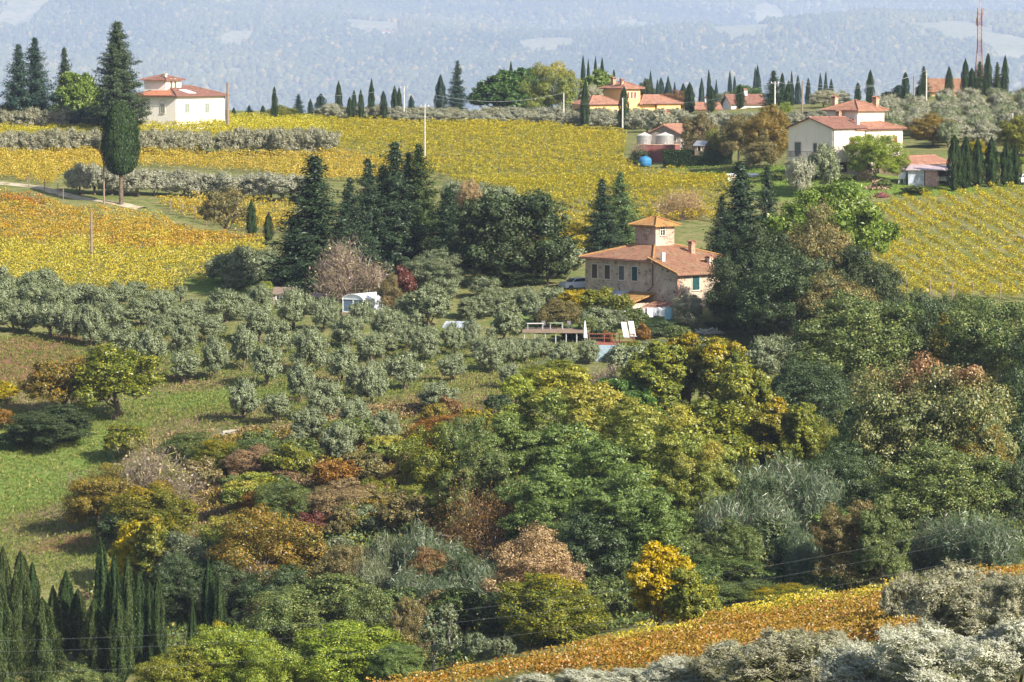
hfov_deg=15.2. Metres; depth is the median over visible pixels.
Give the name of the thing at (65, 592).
cypress tree
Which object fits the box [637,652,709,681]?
olive tree
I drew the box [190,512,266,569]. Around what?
broadleaf tree
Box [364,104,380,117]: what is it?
olive tree
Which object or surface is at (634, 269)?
window
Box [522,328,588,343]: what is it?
terrace deck
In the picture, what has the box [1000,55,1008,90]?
cypress tree
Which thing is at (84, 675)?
broadleaf tree
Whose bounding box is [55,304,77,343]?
olive tree
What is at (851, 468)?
broadleaf tree
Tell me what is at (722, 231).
fir tree
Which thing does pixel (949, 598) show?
olive tree
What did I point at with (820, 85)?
cypress tree
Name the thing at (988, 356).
broadleaf tree
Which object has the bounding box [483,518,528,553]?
shrub
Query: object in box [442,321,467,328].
garden shed
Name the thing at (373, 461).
shrub
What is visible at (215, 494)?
undergrowth
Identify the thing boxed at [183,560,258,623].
broadleaf tree
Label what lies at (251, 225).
cypress tree
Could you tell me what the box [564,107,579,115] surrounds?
olive tree
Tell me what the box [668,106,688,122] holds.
olive tree
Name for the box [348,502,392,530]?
shrub
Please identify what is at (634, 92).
window
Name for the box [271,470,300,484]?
shrub
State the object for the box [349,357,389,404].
olive tree
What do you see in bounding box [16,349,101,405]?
broadleaf tree
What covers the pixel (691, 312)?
broadleaf tree
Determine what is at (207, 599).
cypress tree
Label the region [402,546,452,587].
shrub
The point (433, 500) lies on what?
shrub
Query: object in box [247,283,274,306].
olive tree
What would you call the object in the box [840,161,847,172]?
window
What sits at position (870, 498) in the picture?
shrub
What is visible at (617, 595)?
shrub
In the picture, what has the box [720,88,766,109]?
pink house
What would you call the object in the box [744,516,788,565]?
shrub
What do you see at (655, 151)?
brick retaining wall
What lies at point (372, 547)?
shrub
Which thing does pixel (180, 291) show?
olive tree
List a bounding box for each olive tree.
[0,108,11,127]
[0,129,20,150]
[0,132,8,149]
[0,263,19,298]
[0,286,7,304]
[0,296,31,331]
[7,299,39,333]
[8,109,28,126]
[14,129,35,151]
[14,279,48,307]
[15,270,36,286]
[20,106,41,127]
[20,266,67,287]
[29,128,53,156]
[33,108,54,125]
[35,298,62,336]
[39,284,77,310]
[45,126,70,151]
[49,107,73,127]
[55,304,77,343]
[62,161,92,194]
[65,282,94,311]
[66,126,85,155]
[74,301,105,346]
[80,127,101,152]
[81,161,105,194]
[86,283,121,309]
[93,323,111,344]
[95,131,102,147]
[95,165,126,194]
[100,298,125,326]
[102,320,138,355]
[104,280,133,304]
[105,171,135,195]
[122,296,158,326]
[123,167,152,196]
[125,280,149,299]
[133,129,151,153]
[133,324,169,371]
[142,167,169,195]
[144,126,167,155]
[144,313,175,336]
[145,287,179,315]
[156,170,182,196]
[161,127,189,153]
[166,303,197,326]
[168,322,199,351]
[168,346,201,383]
[169,167,197,197]
[173,128,203,151]
[173,284,188,301]
[181,170,211,197]
[181,297,209,325]
[188,298,210,325]
[193,129,215,154]
[195,312,227,336]
[199,172,223,191]
[201,331,229,378]
[202,257,223,281]
[205,286,247,322]
[209,170,239,193]
[209,243,266,287]
[213,129,240,153]
[220,270,246,290]
[225,125,255,154]
[226,172,254,197]
[227,321,258,370]
[227,377,263,419]
[238,128,265,152]
[239,292,253,311]
[240,171,262,199]
[241,300,274,342]
[244,248,279,283]
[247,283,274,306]
[249,342,284,385]
[253,170,286,200]
[255,126,280,154]
[261,318,296,352]
[261,390,292,423]
[265,172,296,201]
[269,126,295,155]
[273,287,315,329]
[285,358,316,401]
[286,126,308,153]
[287,174,304,200]
[287,323,330,368]
[288,406,328,439]
[295,126,323,154]
[302,378,348,415]
[307,295,340,331]
[312,107,327,116]
[313,126,343,155]
[319,420,359,457]
[321,103,342,116]
[324,342,359,381]
[329,312,365,345]
[338,395,373,420]
[343,365,360,393]
[345,107,368,115]
[346,298,377,329]
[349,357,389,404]
[352,333,384,359]
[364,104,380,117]
[368,304,407,335]
[369,329,401,358]
[370,409,402,438]
[381,349,428,389]
[386,111,411,121]
[387,105,411,117]
[393,293,417,322]
[394,321,420,349]
[403,284,453,326]
[408,107,423,113]
[408,111,434,122]
[408,323,442,359]
[414,378,461,405]
[417,105,435,110]
[423,276,461,297]
[425,107,446,117]
[429,111,454,120]
[434,350,466,380]
[438,177,462,204]
[440,320,466,354]
[443,106,460,121]
[448,111,476,121]
[455,295,487,317]
[459,179,502,197]
[460,314,482,342]
[465,276,502,293]
[467,109,487,113]
[467,337,485,356]
[469,334,509,372]
[472,112,492,122]
[472,289,513,316]
[481,106,503,115]
[483,303,525,340]
[484,184,520,198]
[490,111,516,123]
[496,286,522,304]
[497,360,518,381]
[501,336,522,362]
[505,107,526,119]
[513,112,535,122]
[513,337,541,362]
[513,672,554,681]
[515,284,545,305]
[519,298,545,322]
[520,107,534,122]
[530,356,554,368]
[531,112,555,123]
[531,334,552,357]
[533,106,548,118]
[536,285,563,304]
[539,104,564,117]
[546,339,582,366]
[551,667,608,681]
[554,112,579,124]
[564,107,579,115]
[574,113,596,125]
[575,338,599,363]
[577,305,618,328]
[585,107,606,125]
[593,113,617,128]
[597,106,616,118]
[599,667,662,681]
[613,114,633,128]
[617,106,642,114]
[621,112,638,129]
[634,110,652,131]
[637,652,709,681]
[642,107,675,132]
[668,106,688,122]
[683,113,695,119]
[684,638,769,681]
[692,111,718,125]
[701,626,851,681]
[712,110,728,125]
[718,113,738,126]
[734,111,759,119]
[744,333,784,372]
[761,332,792,372]
[778,340,804,364]
[783,154,815,192]
[786,109,805,124]
[799,110,817,118]
[807,142,843,185]
[808,109,824,115]
[813,636,915,681]
[866,616,996,681]
[878,569,919,624]
[879,93,900,105]
[879,97,900,104]
[880,101,899,109]
[882,104,906,121]
[882,105,898,115]
[884,112,903,123]
[884,115,903,134]
[897,96,923,109]
[897,556,1020,637]
[902,101,918,117]
[903,92,916,100]
[903,111,928,126]
[903,115,930,134]
[907,105,926,115]
[907,105,929,113]
[919,94,931,110]
[928,111,955,118]
[929,99,957,112]
[931,89,960,103]
[933,105,962,116]
[934,93,954,103]
[935,119,961,147]
[936,109,956,114]
[939,617,1023,681]
[944,113,967,121]
[954,119,973,141]
[956,87,981,103]
[956,99,984,114]
[962,94,979,104]
[962,104,993,117]
[963,94,991,106]
[964,113,994,132]
[965,107,994,119]
[966,112,997,124]
[968,122,1002,145]
[969,109,991,115]
[972,118,993,140]
[974,571,1023,633]
[985,87,1014,102]
[988,91,1012,107]
[991,104,1020,125]
[991,105,1005,112]
[992,97,1019,110]
[994,101,1016,107]
[996,112,1013,126]
[996,113,1013,129]
[1009,108,1023,116]
[1012,86,1023,101]
[1015,91,1023,102]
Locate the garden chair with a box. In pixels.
[898,172,905,183]
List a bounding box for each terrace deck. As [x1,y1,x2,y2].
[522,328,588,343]
[589,333,634,344]
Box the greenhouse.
[342,292,382,313]
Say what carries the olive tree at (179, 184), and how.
on the ground at (694, 229)
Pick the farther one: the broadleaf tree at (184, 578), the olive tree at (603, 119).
the olive tree at (603, 119)
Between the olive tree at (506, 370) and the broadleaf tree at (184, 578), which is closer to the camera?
the broadleaf tree at (184, 578)
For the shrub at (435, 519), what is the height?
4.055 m
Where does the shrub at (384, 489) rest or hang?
on the ground at (694, 229)
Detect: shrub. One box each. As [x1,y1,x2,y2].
[0,380,21,403]
[0,408,14,427]
[0,426,45,448]
[6,404,97,448]
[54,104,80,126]
[56,431,218,514]
[58,462,143,526]
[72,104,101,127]
[90,510,142,544]
[100,479,200,536]
[103,423,150,458]
[132,459,191,504]
[153,431,221,466]
[174,455,224,491]
[183,525,203,562]
[190,439,246,473]
[194,558,248,570]
[218,443,281,475]
[218,473,239,491]
[218,478,262,508]
[224,554,278,609]
[226,437,285,474]
[226,607,253,628]
[233,471,272,482]
[235,427,279,450]
[235,488,294,516]
[237,475,281,503]
[242,599,261,627]
[253,481,312,519]
[259,441,314,478]
[260,281,273,295]
[265,105,298,117]
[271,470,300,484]
[272,474,290,482]
[274,436,325,460]
[282,549,314,581]
[290,510,327,538]
[302,235,393,301]
[304,477,378,517]
[306,485,327,505]
[308,459,361,485]
[318,417,359,434]
[322,512,337,537]
[323,505,359,535]
[323,535,359,554]
[327,416,377,442]
[335,498,366,524]
[340,502,373,532]
[341,451,390,481]
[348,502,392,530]
[358,494,391,518]
[361,475,402,495]
[361,541,382,565]
[362,434,413,465]
[367,489,414,500]
[370,482,391,493]
[374,493,438,535]
[381,585,422,611]
[382,548,410,578]
[385,461,428,490]
[387,264,417,292]
[391,519,417,539]
[394,452,426,468]
[401,483,445,526]
[402,248,463,290]
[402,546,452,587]
[404,413,472,450]
[405,557,446,590]
[419,588,465,621]
[420,519,430,526]
[421,402,451,422]
[425,586,488,631]
[429,395,462,415]
[431,502,474,529]
[439,552,478,586]
[440,251,471,275]
[453,251,504,280]
[454,178,482,213]
[458,408,496,435]
[460,631,492,662]
[483,255,546,285]
[483,393,514,411]
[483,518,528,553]
[489,636,516,659]
[497,373,536,402]
[519,358,585,392]
[529,255,573,284]
[558,289,586,310]
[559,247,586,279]
[575,286,614,312]
[577,316,598,335]
[577,575,632,616]
[580,358,620,386]
[601,330,613,341]
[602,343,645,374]
[607,293,634,310]
[607,309,628,332]
[607,339,647,356]
[620,305,649,326]
[620,568,637,609]
[629,141,650,163]
[631,509,653,525]
[635,322,650,340]
[638,327,655,335]
[641,339,666,349]
[646,319,675,335]
[648,185,712,220]
[663,325,693,338]
[665,532,720,565]
[688,336,709,347]
[689,552,764,580]
[692,562,714,584]
[701,561,727,577]
[703,321,731,328]
[708,518,764,578]
[714,578,774,612]
[734,475,788,519]
[743,582,822,609]
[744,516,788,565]
[756,171,785,179]
[767,526,804,582]
[779,102,791,113]
[795,415,838,463]
[808,506,858,533]
[816,407,837,426]
[836,173,853,181]
[838,375,880,399]
[839,403,861,430]
[839,497,863,512]
[852,159,875,181]
[862,497,906,531]
[873,180,894,186]
[899,185,932,193]
[976,514,1016,536]
[981,382,992,398]
[984,157,1023,162]
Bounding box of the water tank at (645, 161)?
[639,156,651,165]
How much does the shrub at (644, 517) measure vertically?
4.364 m
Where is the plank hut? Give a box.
[272,287,297,303]
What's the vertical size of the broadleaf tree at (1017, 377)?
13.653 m
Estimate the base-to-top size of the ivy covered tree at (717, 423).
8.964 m
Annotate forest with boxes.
[0,0,1023,112]
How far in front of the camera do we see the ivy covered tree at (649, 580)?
247.04 m
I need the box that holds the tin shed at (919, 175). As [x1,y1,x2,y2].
[906,164,951,186]
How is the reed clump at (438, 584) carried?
on the ground at (694, 229)
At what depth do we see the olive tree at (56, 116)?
710.07 m
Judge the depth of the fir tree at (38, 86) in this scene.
715.60 m
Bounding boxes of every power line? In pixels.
[0,515,1021,640]
[8,528,1023,651]
[12,547,1022,672]
[231,83,401,95]
[406,91,619,107]
[415,89,560,101]
[626,82,772,102]
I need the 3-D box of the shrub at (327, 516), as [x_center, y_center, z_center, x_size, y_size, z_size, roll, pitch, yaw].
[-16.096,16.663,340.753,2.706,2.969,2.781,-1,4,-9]
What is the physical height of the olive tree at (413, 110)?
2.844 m
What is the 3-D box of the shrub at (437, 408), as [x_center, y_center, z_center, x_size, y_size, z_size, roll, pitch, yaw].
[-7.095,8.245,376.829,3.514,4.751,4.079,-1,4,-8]
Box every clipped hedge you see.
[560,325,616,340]
[662,149,732,167]
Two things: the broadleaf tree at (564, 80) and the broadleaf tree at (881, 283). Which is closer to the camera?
the broadleaf tree at (881, 283)
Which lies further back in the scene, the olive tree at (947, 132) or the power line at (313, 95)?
the power line at (313, 95)
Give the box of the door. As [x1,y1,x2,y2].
[794,141,801,156]
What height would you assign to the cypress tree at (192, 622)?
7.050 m
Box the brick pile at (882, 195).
[875,191,889,197]
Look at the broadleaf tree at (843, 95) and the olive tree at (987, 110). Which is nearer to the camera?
the olive tree at (987, 110)
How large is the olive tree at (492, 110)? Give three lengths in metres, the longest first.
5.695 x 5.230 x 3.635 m
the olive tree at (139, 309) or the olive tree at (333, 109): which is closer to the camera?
the olive tree at (139, 309)
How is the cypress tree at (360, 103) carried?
on the ground at (694, 229)
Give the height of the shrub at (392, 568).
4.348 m
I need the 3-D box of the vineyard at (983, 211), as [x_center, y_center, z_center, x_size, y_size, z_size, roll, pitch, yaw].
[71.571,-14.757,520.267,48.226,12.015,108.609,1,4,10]
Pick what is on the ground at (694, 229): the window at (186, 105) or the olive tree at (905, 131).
the olive tree at (905, 131)
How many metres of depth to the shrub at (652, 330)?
434.64 m
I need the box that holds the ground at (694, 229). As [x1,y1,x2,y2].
[0,95,1023,681]
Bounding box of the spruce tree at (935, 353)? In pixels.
[918,312,958,380]
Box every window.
[159,102,165,113]
[184,103,189,113]
[204,103,209,112]
[591,263,597,278]
[604,264,610,279]
[618,265,624,280]
[631,266,637,281]
[633,89,636,98]
[660,227,665,235]
[691,275,699,290]
[813,143,817,153]
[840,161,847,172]
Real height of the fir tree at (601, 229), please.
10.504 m
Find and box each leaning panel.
[621,322,629,337]
[628,321,636,336]
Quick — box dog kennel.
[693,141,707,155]
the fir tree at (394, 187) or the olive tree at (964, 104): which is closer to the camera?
the fir tree at (394, 187)
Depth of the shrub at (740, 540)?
309.29 m
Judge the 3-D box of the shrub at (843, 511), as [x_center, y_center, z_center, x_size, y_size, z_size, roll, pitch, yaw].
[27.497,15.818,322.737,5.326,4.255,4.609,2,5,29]
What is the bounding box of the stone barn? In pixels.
[647,123,703,149]
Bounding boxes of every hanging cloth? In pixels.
[647,308,652,316]
[658,307,664,315]
[665,307,671,318]
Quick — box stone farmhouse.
[578,215,722,315]
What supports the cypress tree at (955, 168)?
on the ground at (694, 229)
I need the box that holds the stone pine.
[730,85,763,94]
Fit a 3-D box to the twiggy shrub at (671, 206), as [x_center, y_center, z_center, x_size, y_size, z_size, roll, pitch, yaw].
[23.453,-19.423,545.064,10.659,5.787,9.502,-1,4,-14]
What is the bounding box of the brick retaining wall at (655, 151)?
[638,144,679,161]
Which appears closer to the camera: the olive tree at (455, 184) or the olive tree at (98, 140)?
the olive tree at (455, 184)
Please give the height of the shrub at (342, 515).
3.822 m
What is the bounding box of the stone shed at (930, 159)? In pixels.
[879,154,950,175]
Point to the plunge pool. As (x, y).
(604, 349)
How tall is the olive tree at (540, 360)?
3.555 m
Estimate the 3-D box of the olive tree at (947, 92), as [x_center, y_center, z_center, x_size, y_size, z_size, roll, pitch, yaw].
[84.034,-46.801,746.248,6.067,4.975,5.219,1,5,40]
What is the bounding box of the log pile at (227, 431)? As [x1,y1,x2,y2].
[220,429,235,435]
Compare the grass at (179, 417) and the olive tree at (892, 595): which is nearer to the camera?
the olive tree at (892, 595)
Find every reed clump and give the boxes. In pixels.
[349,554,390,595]
[360,525,405,588]
[387,563,436,597]
[393,514,446,573]
[417,570,469,605]
[429,534,472,577]
[455,552,499,601]
[690,485,754,552]
[736,491,802,561]
[747,449,816,529]
[778,523,821,584]
[787,462,849,529]
[885,530,922,578]
[908,514,959,576]
[930,505,995,571]
[967,511,1023,571]
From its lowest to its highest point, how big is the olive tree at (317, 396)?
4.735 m
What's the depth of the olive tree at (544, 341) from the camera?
423.70 m
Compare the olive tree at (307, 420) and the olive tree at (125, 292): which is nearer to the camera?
the olive tree at (307, 420)
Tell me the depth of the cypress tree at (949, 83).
809.80 m
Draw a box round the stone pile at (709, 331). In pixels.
[695,327,724,334]
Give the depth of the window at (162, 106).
715.13 m
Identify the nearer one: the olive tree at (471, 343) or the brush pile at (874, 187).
the olive tree at (471, 343)
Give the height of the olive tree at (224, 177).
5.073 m
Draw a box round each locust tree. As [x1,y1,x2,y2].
[435,438,522,533]
[453,413,554,509]
[490,365,628,477]
[494,465,595,551]
[520,421,656,540]
[547,380,685,480]
[567,462,695,576]
[617,403,739,521]
[656,440,740,535]
[806,498,880,591]
[849,494,913,584]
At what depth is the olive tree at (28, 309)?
447.37 m
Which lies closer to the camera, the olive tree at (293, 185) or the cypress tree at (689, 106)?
the olive tree at (293, 185)
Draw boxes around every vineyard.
[0,111,335,135]
[0,144,400,184]
[0,187,59,212]
[0,198,264,291]
[155,190,294,229]
[318,115,730,220]
[364,563,1023,681]
[517,193,593,252]
[872,181,1023,296]
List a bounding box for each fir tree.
[0,43,39,126]
[9,38,63,113]
[52,48,72,102]
[81,20,153,126]
[243,105,253,115]
[257,214,321,295]
[260,153,373,292]
[292,94,305,115]
[328,176,380,280]
[333,190,362,239]
[353,157,407,278]
[367,141,432,273]
[374,164,401,239]
[399,151,440,252]
[402,142,443,258]
[415,186,475,273]
[445,60,470,109]
[575,178,631,253]
[587,171,646,243]
[698,195,736,254]
[703,159,769,270]
[752,164,781,244]
[757,70,783,106]
[914,66,931,98]
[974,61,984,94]
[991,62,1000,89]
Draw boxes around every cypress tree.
[0,546,11,633]
[0,581,24,681]
[4,550,36,675]
[19,597,68,681]
[25,562,40,647]
[46,585,65,665]
[57,570,77,653]
[66,588,87,659]
[76,598,109,676]
[92,539,114,673]
[107,591,131,681]
[108,550,121,662]
[120,554,138,674]
[133,572,151,673]
[142,580,157,660]
[150,575,168,658]
[185,600,198,645]
[198,557,217,638]
[212,574,226,634]
[245,199,257,235]
[260,106,265,115]
[262,212,274,240]
[270,87,277,116]
[307,99,313,113]
[314,94,326,114]
[335,80,343,108]
[346,97,353,117]
[351,90,357,116]
[357,89,364,117]
[367,79,374,116]
[379,91,387,118]
[390,85,398,107]
[397,87,402,106]
[407,95,415,107]
[433,74,446,108]
[579,56,585,84]
[579,79,589,127]
[586,59,589,75]
[593,56,596,76]
[600,58,603,70]
[616,86,629,128]
[655,79,659,93]
[659,78,663,93]
[664,76,671,93]
[677,83,685,111]
[684,82,694,112]
[698,78,704,101]
[704,86,717,111]
[706,70,710,95]
[715,80,717,99]
[727,72,731,93]
[733,76,735,89]
[734,84,746,108]
[753,68,756,93]
[756,64,761,92]
[779,73,785,101]
[783,80,793,107]
[790,71,794,104]
[794,76,801,104]
[804,78,811,103]
[818,72,822,102]
[823,72,827,102]
[828,79,833,98]
[854,82,861,99]
[864,69,875,102]
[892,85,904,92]
[900,72,909,98]
[915,85,923,96]
[944,67,954,92]
[945,135,962,190]
[959,58,970,91]
[960,136,972,187]
[967,68,976,88]
[971,137,985,185]
[982,53,992,96]
[983,137,1000,186]
[999,143,1015,186]
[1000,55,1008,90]
[1010,145,1022,183]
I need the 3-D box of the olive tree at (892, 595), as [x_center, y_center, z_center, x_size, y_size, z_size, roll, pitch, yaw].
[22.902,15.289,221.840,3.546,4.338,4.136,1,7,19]
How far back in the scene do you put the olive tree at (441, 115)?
765.62 m
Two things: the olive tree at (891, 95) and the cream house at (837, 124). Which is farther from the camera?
the olive tree at (891, 95)
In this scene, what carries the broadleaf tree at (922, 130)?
on the ground at (694, 229)
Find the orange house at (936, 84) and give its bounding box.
[925,78,961,95]
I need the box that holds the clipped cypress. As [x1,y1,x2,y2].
[99,101,140,204]
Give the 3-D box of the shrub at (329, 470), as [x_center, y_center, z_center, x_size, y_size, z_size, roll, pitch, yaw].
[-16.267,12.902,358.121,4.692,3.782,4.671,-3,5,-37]
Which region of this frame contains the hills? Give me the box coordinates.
[0,0,1023,110]
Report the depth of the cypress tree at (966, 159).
563.54 m
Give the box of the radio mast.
[975,8,983,76]
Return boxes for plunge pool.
[595,345,614,361]
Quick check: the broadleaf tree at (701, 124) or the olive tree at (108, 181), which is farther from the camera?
the broadleaf tree at (701, 124)
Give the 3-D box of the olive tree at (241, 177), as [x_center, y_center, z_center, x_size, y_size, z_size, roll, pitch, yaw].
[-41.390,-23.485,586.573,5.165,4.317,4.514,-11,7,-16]
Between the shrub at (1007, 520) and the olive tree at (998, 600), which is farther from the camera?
the shrub at (1007, 520)
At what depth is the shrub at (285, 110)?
747.52 m
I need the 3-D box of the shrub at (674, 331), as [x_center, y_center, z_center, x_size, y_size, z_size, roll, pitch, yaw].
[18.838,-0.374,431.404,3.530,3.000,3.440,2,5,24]
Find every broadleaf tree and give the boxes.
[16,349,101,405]
[36,661,121,681]
[48,71,102,113]
[65,338,169,419]
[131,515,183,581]
[131,645,217,681]
[149,550,215,618]
[153,530,226,583]
[182,619,272,681]
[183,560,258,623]
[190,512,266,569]
[196,184,248,236]
[198,620,230,668]
[205,502,327,586]
[232,563,320,618]
[235,637,313,681]
[236,572,383,654]
[242,591,309,674]
[282,617,415,681]
[311,543,373,597]
[338,584,396,664]
[367,641,426,680]
[375,273,406,309]
[388,595,436,667]
[393,421,468,499]
[433,411,498,491]
[476,588,525,636]
[479,521,587,615]
[493,570,616,645]
[518,60,586,111]
[534,297,581,327]
[539,502,652,586]
[558,223,587,236]
[579,84,603,97]
[628,149,651,162]
[639,78,655,94]
[660,89,688,109]
[671,293,703,326]
[679,110,719,149]
[703,252,766,336]
[704,290,731,315]
[705,128,724,149]
[711,221,807,334]
[715,91,730,107]
[718,113,753,160]
[726,448,784,512]
[732,251,842,342]
[742,103,790,165]
[742,135,780,168]
[762,177,902,261]
[769,357,852,419]
[774,289,930,385]
[780,266,879,346]
[784,198,854,293]
[797,440,885,505]
[808,89,838,106]
[826,244,907,331]
[827,406,914,496]
[836,90,852,103]
[842,131,910,180]
[843,350,960,488]
[845,197,891,254]
[856,438,1016,531]
[880,91,901,98]
[882,357,1020,488]
[883,286,958,363]
[906,111,956,146]
[914,292,999,359]
[935,295,1023,384]
[943,422,1017,511]
[969,139,986,153]
[982,454,1023,529]
[992,359,1023,458]
[994,115,1023,156]
[997,331,1023,408]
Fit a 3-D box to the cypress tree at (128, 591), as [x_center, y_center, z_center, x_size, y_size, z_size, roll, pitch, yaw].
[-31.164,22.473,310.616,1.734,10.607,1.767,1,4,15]
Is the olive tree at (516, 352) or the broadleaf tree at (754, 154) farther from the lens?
the broadleaf tree at (754, 154)
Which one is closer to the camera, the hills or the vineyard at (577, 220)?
the vineyard at (577, 220)
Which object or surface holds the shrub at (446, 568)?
on the ground at (694, 229)
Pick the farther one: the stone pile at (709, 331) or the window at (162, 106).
the window at (162, 106)
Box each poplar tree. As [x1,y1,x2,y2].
[419,605,452,671]
[437,603,464,671]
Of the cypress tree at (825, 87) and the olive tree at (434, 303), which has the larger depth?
the cypress tree at (825, 87)
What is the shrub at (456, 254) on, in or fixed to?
on the ground at (694, 229)
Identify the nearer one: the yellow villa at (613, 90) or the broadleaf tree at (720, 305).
the broadleaf tree at (720, 305)
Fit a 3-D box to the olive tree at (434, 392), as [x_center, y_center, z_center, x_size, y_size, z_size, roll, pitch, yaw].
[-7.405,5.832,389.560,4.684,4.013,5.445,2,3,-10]
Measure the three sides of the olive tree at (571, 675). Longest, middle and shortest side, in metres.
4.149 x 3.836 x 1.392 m
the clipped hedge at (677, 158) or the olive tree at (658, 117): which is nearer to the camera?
the clipped hedge at (677, 158)
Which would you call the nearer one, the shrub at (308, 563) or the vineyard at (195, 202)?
the shrub at (308, 563)
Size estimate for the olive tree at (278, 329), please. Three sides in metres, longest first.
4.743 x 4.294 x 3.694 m
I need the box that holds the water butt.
[901,167,907,179]
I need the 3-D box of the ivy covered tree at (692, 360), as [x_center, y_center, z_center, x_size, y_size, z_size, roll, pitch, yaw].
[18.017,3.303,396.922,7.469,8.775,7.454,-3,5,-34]
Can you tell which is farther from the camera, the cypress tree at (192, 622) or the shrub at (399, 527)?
the shrub at (399, 527)
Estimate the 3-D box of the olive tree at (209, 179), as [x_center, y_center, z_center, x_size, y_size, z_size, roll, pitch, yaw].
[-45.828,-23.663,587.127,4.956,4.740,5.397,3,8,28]
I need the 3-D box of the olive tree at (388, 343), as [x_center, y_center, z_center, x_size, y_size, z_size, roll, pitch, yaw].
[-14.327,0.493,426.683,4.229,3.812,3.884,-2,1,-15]
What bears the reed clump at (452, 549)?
on the ground at (694, 229)
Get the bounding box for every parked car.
[558,277,584,287]
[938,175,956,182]
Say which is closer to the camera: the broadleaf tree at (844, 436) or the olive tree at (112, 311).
the broadleaf tree at (844, 436)
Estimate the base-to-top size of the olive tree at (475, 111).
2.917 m
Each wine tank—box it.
[636,132,651,144]
[656,132,673,143]
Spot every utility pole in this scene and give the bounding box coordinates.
[90,211,92,264]
[103,162,104,203]
[226,82,229,123]
[400,86,407,112]
[420,104,428,159]
[622,98,622,131]
[771,81,778,104]
[801,81,802,112]
[926,70,926,100]
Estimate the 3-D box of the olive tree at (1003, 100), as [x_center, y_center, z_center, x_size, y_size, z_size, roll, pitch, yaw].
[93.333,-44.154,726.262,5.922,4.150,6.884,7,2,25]
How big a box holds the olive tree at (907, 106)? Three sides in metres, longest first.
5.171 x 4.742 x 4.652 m
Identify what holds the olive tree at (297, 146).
on the ground at (694, 229)
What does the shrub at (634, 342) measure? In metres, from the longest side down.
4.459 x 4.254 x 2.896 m
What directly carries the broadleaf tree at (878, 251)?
on the ground at (694, 229)
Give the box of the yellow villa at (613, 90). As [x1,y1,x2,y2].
[569,77,683,124]
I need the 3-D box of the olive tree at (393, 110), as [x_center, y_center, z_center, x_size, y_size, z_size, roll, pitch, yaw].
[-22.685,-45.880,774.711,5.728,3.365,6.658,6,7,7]
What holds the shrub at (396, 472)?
on the ground at (694, 229)
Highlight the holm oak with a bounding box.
[443,187,580,285]
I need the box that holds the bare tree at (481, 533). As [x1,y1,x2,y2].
[418,467,531,568]
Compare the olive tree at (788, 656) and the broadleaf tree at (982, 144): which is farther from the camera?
the broadleaf tree at (982, 144)
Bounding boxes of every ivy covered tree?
[107,520,155,578]
[616,339,687,417]
[625,540,696,632]
[660,567,722,623]
[666,332,702,404]
[667,398,762,471]
[693,335,757,402]
[715,361,775,462]
[742,396,793,470]
[771,402,820,470]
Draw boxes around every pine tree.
[466,69,530,109]
[504,66,550,107]
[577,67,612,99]
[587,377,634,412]
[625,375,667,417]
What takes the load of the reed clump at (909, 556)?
on the ground at (694, 229)
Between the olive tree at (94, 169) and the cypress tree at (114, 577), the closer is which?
the cypress tree at (114, 577)
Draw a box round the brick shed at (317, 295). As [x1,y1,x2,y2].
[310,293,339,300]
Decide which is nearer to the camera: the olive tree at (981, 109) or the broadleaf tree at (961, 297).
the broadleaf tree at (961, 297)
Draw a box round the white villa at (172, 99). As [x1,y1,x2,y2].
[134,73,229,129]
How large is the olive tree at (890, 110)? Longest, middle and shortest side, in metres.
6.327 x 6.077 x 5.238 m
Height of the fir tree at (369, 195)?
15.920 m
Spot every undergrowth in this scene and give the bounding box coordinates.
[133,412,499,608]
[149,399,495,543]
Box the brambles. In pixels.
[84,375,1023,681]
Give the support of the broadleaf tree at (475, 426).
on the ground at (694, 229)
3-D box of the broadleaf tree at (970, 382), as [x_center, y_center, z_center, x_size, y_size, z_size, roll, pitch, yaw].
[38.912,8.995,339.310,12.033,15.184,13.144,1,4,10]
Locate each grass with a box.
[0,322,545,588]
[659,164,1023,205]
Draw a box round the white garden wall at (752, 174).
[727,173,758,180]
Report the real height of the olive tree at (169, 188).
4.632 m
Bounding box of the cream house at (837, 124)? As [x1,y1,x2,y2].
[785,95,906,179]
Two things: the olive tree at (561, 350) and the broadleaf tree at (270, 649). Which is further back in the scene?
the olive tree at (561, 350)
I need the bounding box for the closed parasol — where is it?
[583,322,586,337]
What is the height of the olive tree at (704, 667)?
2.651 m
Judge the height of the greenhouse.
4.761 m
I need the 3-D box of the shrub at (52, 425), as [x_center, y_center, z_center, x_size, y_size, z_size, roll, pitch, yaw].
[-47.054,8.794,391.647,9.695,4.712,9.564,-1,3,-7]
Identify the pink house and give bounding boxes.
[694,96,722,110]
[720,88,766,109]
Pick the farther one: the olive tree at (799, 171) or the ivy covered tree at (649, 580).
the olive tree at (799, 171)
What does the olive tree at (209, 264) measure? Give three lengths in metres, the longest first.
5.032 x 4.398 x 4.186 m
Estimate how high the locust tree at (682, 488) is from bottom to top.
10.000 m
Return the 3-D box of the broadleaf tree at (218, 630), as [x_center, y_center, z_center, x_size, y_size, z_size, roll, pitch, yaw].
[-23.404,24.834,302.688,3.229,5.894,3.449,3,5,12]
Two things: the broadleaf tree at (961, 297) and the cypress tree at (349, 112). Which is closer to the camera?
the broadleaf tree at (961, 297)
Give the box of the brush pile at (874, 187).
[864,179,889,189]
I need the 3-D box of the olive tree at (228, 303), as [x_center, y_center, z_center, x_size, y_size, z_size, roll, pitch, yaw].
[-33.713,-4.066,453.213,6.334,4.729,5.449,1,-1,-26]
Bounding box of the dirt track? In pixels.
[0,181,146,209]

